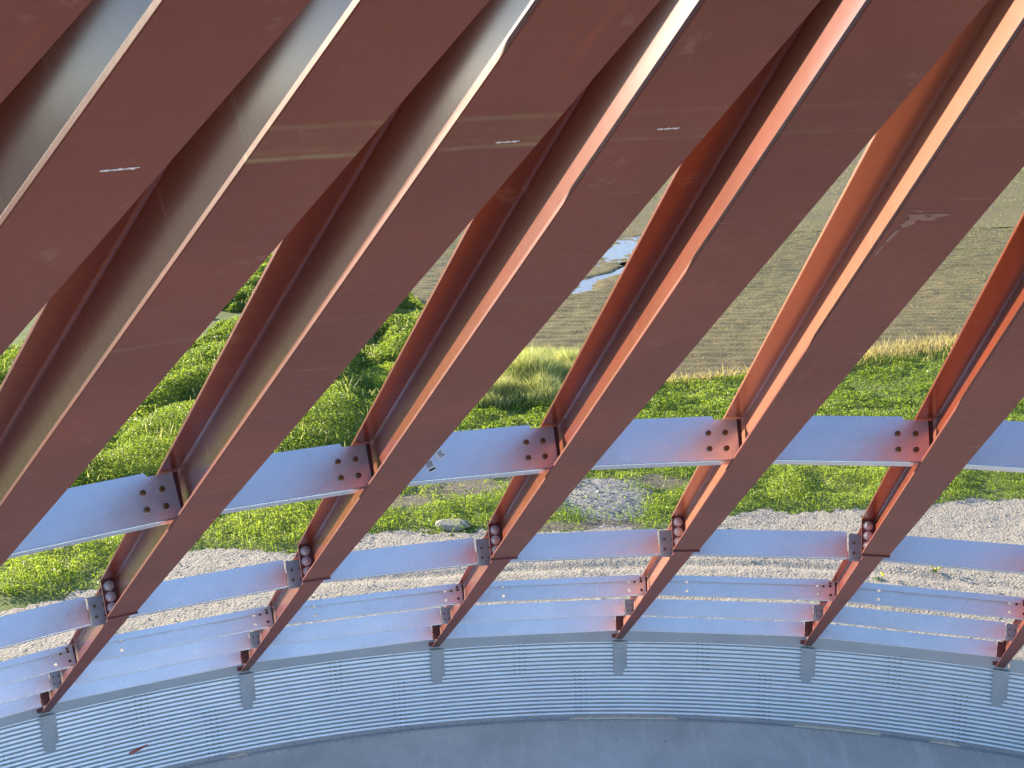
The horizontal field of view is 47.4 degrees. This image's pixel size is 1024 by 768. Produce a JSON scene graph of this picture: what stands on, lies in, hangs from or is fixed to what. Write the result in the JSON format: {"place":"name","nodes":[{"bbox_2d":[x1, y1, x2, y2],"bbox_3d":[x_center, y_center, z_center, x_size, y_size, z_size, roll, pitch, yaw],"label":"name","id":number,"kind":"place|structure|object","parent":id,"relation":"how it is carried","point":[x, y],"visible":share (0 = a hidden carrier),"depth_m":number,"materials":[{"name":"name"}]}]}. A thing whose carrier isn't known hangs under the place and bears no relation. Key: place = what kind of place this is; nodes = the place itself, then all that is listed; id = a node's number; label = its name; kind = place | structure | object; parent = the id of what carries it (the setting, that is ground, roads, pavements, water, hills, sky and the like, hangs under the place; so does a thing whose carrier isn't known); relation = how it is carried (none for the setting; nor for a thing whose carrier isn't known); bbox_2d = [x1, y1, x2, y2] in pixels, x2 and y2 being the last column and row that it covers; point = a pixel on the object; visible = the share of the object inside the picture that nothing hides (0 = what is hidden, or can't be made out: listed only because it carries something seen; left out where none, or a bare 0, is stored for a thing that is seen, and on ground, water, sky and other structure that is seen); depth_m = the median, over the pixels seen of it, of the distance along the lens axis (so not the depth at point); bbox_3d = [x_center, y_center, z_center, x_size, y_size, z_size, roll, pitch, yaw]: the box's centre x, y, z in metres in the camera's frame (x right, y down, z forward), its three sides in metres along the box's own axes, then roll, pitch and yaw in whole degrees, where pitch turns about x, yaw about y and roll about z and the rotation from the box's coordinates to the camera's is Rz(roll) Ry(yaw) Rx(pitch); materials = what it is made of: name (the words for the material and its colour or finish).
{"place":"outdoors","nodes":[
{"label":"outdoors","id":0,"kind":"place"},
{"bbox_2d":[0,630,1023,767],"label":"bin wall","id":1,"kind":"structure","parent":0,"point":[967,701],"depth_m":17.58,"materials":[{"name":"metal"}]},
{"bbox_2d":[0,0,91,103],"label":"rafter","id":2,"kind":"object","parent":1,"relation":"on","point":[32,32],"depth_m":0.95,"materials":[{"name":"brown metal"}]},
{"bbox_2d":[0,0,310,355],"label":"rafter","id":3,"kind":"object","parent":1,"relation":"on","point":[108,108],"visible":1,"depth_m":1.24,"materials":[{"name":"brown metal"}]},
{"bbox_2d":[0,0,489,566],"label":"rafter","id":4,"kind":"object","parent":1,"relation":"on","point":[176,258],"visible":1,"depth_m":1.72,"materials":[{"name":"brown metal"}]},
{"bbox_2d":[0,694,41,717],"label":"purlin","id":5,"kind":"object","parent":4,"relation":"attached to","point":[20,705],"visible":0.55,"depth_m":13.95,"materials":[{"name":"metal"}]},
{"bbox_2d":[0,674,51,704],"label":"purlin","id":6,"kind":"object","parent":4,"relation":"attached to","point":[14,691],"visible":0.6,"depth_m":11.36,"materials":[{"name":"metal"}]},
{"bbox_2d":[0,645,75,685],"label":"purlin","id":7,"kind":"object","parent":4,"relation":"attached to","point":[21,668],"visible":0.95,"depth_m":9.19,"materials":[{"name":"metal"}]},
{"bbox_2d":[8,472,180,558],"bbox_3d":[-1.427,0.430,3.834,0.644,0.176,0.077,-11,-12,-31],"label":"purlin","id":8,"kind":"object","parent":4,"relation":"attached to","point":[92,511],"visible":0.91,"depth_m":3.85,"materials":[{"name":"metal"}]},
{"bbox_2d":[36,0,659,713],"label":"rafter","id":9,"kind":"object","parent":1,"relation":"on","point":[380,226],"visible":0.98,"depth_m":2.04,"materials":[{"name":"brown metal"}]},
{"bbox_2d":[0,597,90,648],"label":"purlin","id":10,"kind":"object","parent":9,"relation":"attached to","point":[18,628],"visible":1,"depth_m":6.48,"materials":[{"name":"metal"}]},
{"bbox_2d":[57,651,241,702],"bbox_3d":[-4.539,3.647,14.582,2.261,0.192,0.068,-7,-14,-22],"label":"purlin","id":11,"kind":"object","parent":9,"relation":"attached to","point":[87,689],"visible":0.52,"depth_m":14.56,"materials":[{"name":"metal"}]},
{"bbox_2d":[72,632,250,684],"bbox_3d":[-3.600,2.802,11.912,1.820,0.182,0.068,-8,-14,-22],"label":"purlin","id":12,"kind":"object","parent":9,"relation":"attached to","point":[133,663],"visible":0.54,"depth_m":11.90,"materials":[{"name":"metal"}]},
{"bbox_2d":[91,607,272,662],"bbox_3d":[-2.757,2.071,9.652,1.542,0.214,0.088,-7,16,-21],"label":"purlin","id":13,"kind":"object","parent":9,"relation":"attached to","point":[176,634],"visible":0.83,"depth_m":9.65,"materials":[{"name":"metal"}]},
{"bbox_2d":[221,444,371,513],"bbox_3d":[-0.817,0.334,4.138,0.627,0.176,0.077,-7,-14,-21],"label":"purlin","id":14,"kind":"object","parent":9,"relation":"attached to","point":[292,476],"visible":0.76,"depth_m":4.14,"materials":[{"name":"metal"}]},
{"bbox_2d":[237,0,820,671],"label":"rafter","id":15,"kind":"object","parent":1,"relation":"on","point":[601,162],"visible":0.98,"depth_m":2.16,"materials":[{"name":"red metal"}]},
{"bbox_2d":[129,560,287,617],"bbox_3d":[-1.833,1.212,6.881,0.987,0.166,0.068,-8,-14,-22],"label":"purlin","id":16,"kind":"object","parent":15,"relation":"attached to","point":[178,593],"visible":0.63,"depth_m":6.88,"materials":[{"name":"metal"}]},
{"bbox_2d":[256,626,432,661],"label":"purlin","id":17,"kind":"object","parent":15,"relation":"attached to","point":[315,647],"visible":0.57,"depth_m":15.26,"materials":[{"name":"metal"}]},
{"bbox_2d":[270,607,441,645],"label":"purlin","id":18,"kind":"object","parent":15,"relation":"attached to","point":[356,626],"visible":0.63,"depth_m":12.46,"materials":[{"name":"metal"}]},
{"bbox_2d":[287,584,462,624],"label":"purlin","id":19,"kind":"object","parent":15,"relation":"attached to","point":[377,603],"visible":0.82,"depth_m":10.10,"materials":[{"name":"metal"}]},
{"bbox_2d":[407,425,557,486],"bbox_3d":[-0.158,0.264,4.333,0.651,0.176,0.077,-5,-15,-12],"label":"purlin","id":20,"kind":"object","parent":15,"relation":"attached to","point":[467,455],"visible":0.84,"depth_m":4.32,"materials":[{"name":"metal"}]},
{"bbox_2d":[428,0,988,646],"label":"rafter","id":21,"kind":"object","parent":1,"relation":"on","point":[792,132],"visible":1,"depth_m":2.21,"materials":[{"name":"red metal"}]},
{"bbox_2d":[322,538,476,582],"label":"purlin","id":22,"kind":"object","parent":21,"relation":"attached to","point":[386,561],"visible":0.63,"depth_m":7.20,"materials":[{"name":"metal"}]},
{"bbox_2d":[446,616,615,638],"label":"purlin","id":23,"kind":"object","parent":21,"relation":"attached to","point":[531,627],"visible":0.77,"depth_m":15.55,"materials":[{"name":"metal"}]},
{"bbox_2d":[459,599,624,622],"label":"purlin","id":24,"kind":"object","parent":21,"relation":"attached to","point":[544,610],"visible":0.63,"depth_m":12.70,"materials":[{"name":"metal"}]},
{"bbox_2d":[476,575,645,602],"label":"purlin","id":25,"kind":"object","parent":21,"relation":"attached to","point":[564,588],"visible":0.87,"depth_m":10.29,"materials":[{"name":"metal"}]},
{"bbox_2d":[509,529,658,562],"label":"purlin","id":26,"kind":"object","parent":21,"relation":"attached to","point":[591,545],"visible":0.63,"depth_m":7.33,"materials":[{"name":"metal"}]},
{"bbox_2d":[591,416,738,469],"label":"purlin","id":27,"kind":"object","parent":21,"relation":"attached to","point":[673,442],"visible":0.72,"depth_m":4.39,"materials":[{"name":"metal"}]},
{"bbox_2d":[612,0,1023,638],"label":"rafter","id":28,"kind":"object","parent":1,"relation":"on","point":[938,168],"visible":0.99,"depth_m":2.41,"materials":[{"name":"red metal"}]},
{"bbox_2d":[800,212,1023,645],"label":"rafter","id":29,"kind":"object","parent":1,"relation":"on","point":[974,397],"visible":1,"depth_m":3.75,"materials":[{"name":"red metal"}]},
{"bbox_2d":[629,616,803,636],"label":"purlin","id":30,"kind":"object","parent":29,"relation":"attached to","point":[722,626],"visible":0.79,"depth_m":15.42,"materials":[{"name":"metal"}]},
{"bbox_2d":[642,599,812,620],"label":"purlin","id":31,"kind":"object","parent":29,"relation":"attached to","point":[732,609],"visible":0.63,"depth_m":12.59,"materials":[{"name":"metal"}]},
{"bbox_2d":[658,575,834,600],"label":"purlin","id":32,"kind":"object","parent":29,"relation":"attached to","point":[751,587],"visible":0.87,"depth_m":10.19,"materials":[{"name":"metal"}]},
{"bbox_2d":[691,529,847,559],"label":"purlin","id":33,"kind":"object","parent":29,"relation":"attached to","point":[776,544],"visible":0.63,"depth_m":7.27,"materials":[{"name":"metal"}]},
{"bbox_2d":[772,416,928,466],"bbox_3d":[1.227,0.212,4.382,0.644,0.176,0.077,0,-15,8],"label":"purlin","id":34,"kind":"object","parent":29,"relation":"attached to","point":[865,440],"visible":0.71,"depth_m":4.35,"materials":[{"name":"metal"}]},
{"bbox_2d":[963,421,1023,472],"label":"purlin","id":35,"kind":"object","parent":29,"relation":"attached to","point":[1001,448],"depth_m":4.24,"materials":[{"name":"metal"}]},
{"bbox_2d":[992,603,1023,667],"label":"rafter","id":36,"kind":"object","parent":1,"relation":"on","point":[1009,647],"visible":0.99,"depth_m":12.35,"materials":[{"name":"red metal"}]},
{"bbox_2d":[818,624,996,656],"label":"purlin","id":37,"kind":"object","parent":36,"relation":"attached to","point":[914,640],"visible":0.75,"depth_m":14.90,"materials":[{"name":"metal"}]},
{"bbox_2d":[831,606,1005,640],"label":"purlin","id":38,"kind":"object","parent":36,"relation":"attached to","point":[965,627],"visible":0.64,"depth_m":12.17,"materials":[{"name":"metal"}]},
{"bbox_2d":[848,582,1023,619],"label":"purlin","id":39,"kind":"object","parent":36,"relation":"attached to","point":[968,603],"visible":0.83,"depth_m":9.84,"materials":[{"name":"metal"}]},
{"bbox_2d":[881,536,1023,573],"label":"purlin","id":40,"kind":"object","parent":36,"relation":"attached to","point":[966,554],"visible":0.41,"depth_m":7.04,"materials":[{"name":"metal"}]},
{"bbox_2d":[0,497,1023,707],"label":"gravel yard","id":41,"kind":"structure","parent":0,"point":[936,523],"depth_m":24.04,"materials":[{"name":"grey gravel"}]},
{"bbox_2d":[0,296,1023,611],"bbox_3d":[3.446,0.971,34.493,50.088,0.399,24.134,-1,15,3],"label":"grass","id":42,"kind":"structure","parent":0,"point":[473,517],"depth_m":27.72,"materials":[{"name":"green plant"}]},
{"bbox_2d":[0,253,424,486],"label":"weeds","id":43,"kind":"object","parent":42,"relation":"on","point":[388,338],"visible":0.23,"depth_m":37.71,"materials":[{"name":"green plant"}]},
{"bbox_2d":[435,519,470,531],"bbox_3d":[-1.350,3.226,26.647,0.810,0.135,0.553,-1,15,3],"label":"boulder","id":44,"kind":"object","parent":42,"relation":"on","point":[448,526],"visible":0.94,"depth_m":26.52,"materials":[{"name":"stone"}]},
{"bbox_2d":[476,340,580,407],"bbox_3d":[0.685,-0.744,39.011,5.741,1.452,6.649,-1,15,3],"label":"grass clump","id":45,"kind":"object","parent":42,"relation":"on","point":[542,373],"visible":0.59,"depth_m":37.66,"materials":[{"name":"green plant"}]},
{"bbox_2d":[557,477,653,520],"bbox_3d":[2.154,2.776,28.115,2.700,0.075,3.700,-1,15,3],"label":"gravel heap","id":46,"kind":"object","parent":42,"relation":"on","point":[596,482],"visible":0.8,"depth_m":28.04,"materials":[{"name":"grey gravel"}]},
{"bbox_2d":[560,477,649,524],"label":"heap stones","id":47,"kind":"object","parent":46,"relation":"on","point":[587,479],"visible":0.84,"depth_m":28.11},
{"bbox_2d":[190,720,1023,767],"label":"concrete floor","id":48,"kind":"structure","parent":0,"point":[597,744],"depth_m":17.32,"materials":[{"name":"grey concrete"}]},
{"bbox_2d":[199,721,1020,767],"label":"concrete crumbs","id":49,"kind":"object","parent":48,"relation":"on","point":[616,739],"visible":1,"depth_m":17.71,"materials":[{"name":"grey concrete"}]},
{"bbox_2d":[272,226,1014,382],"bbox_3d":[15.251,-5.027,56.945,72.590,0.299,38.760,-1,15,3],"label":"field","id":50,"kind":"structure","parent":0,"point":[741,332],"depth_m":51.28,"materials":[{"name":"soil"}]},
{"bbox_2d":[572,262,626,293],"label":"puddle","id":51,"kind":"object","parent":50,"relation":"on","point":[587,283],"visible":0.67,"depth_m":59.05,"materials":[{"name":"blue liquid"}]},
{"bbox_2d":[596,236,640,275],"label":"puddle","id":52,"kind":"object","parent":50,"relation":"on","point":[621,251],"visible":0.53,"depth_m":69.33,"materials":[{"name":"blue liquid"}]},
{"bbox_2d":[414,297,960,384],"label":"dry grass strip","id":53,"kind":"object","parent":50,"relation":"on","point":[875,350],"visible":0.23,"depth_m":41.55,"materials":[{"name":"beige plant"}]},
{"bbox_2d":[425,165,1023,366],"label":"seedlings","id":54,"kind":"object","parent":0,"point":[820,232],"visible":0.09,"depth_m":69.57,"materials":[{"name":"green plant"}]},
{"bbox_2d":[427,159,1023,368],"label":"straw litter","id":55,"kind":"object","parent":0,"point":[815,235],"visible":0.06,"depth_m":68.85,"materials":[{"name":"beige plant"}]},
{"bbox_2d":[456,141,1023,238],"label":"field","id":56,"kind":"structure","parent":0,"point":[1003,217],"depth_m":85.56,"materials":[{"name":"beige plant"}]}
]}

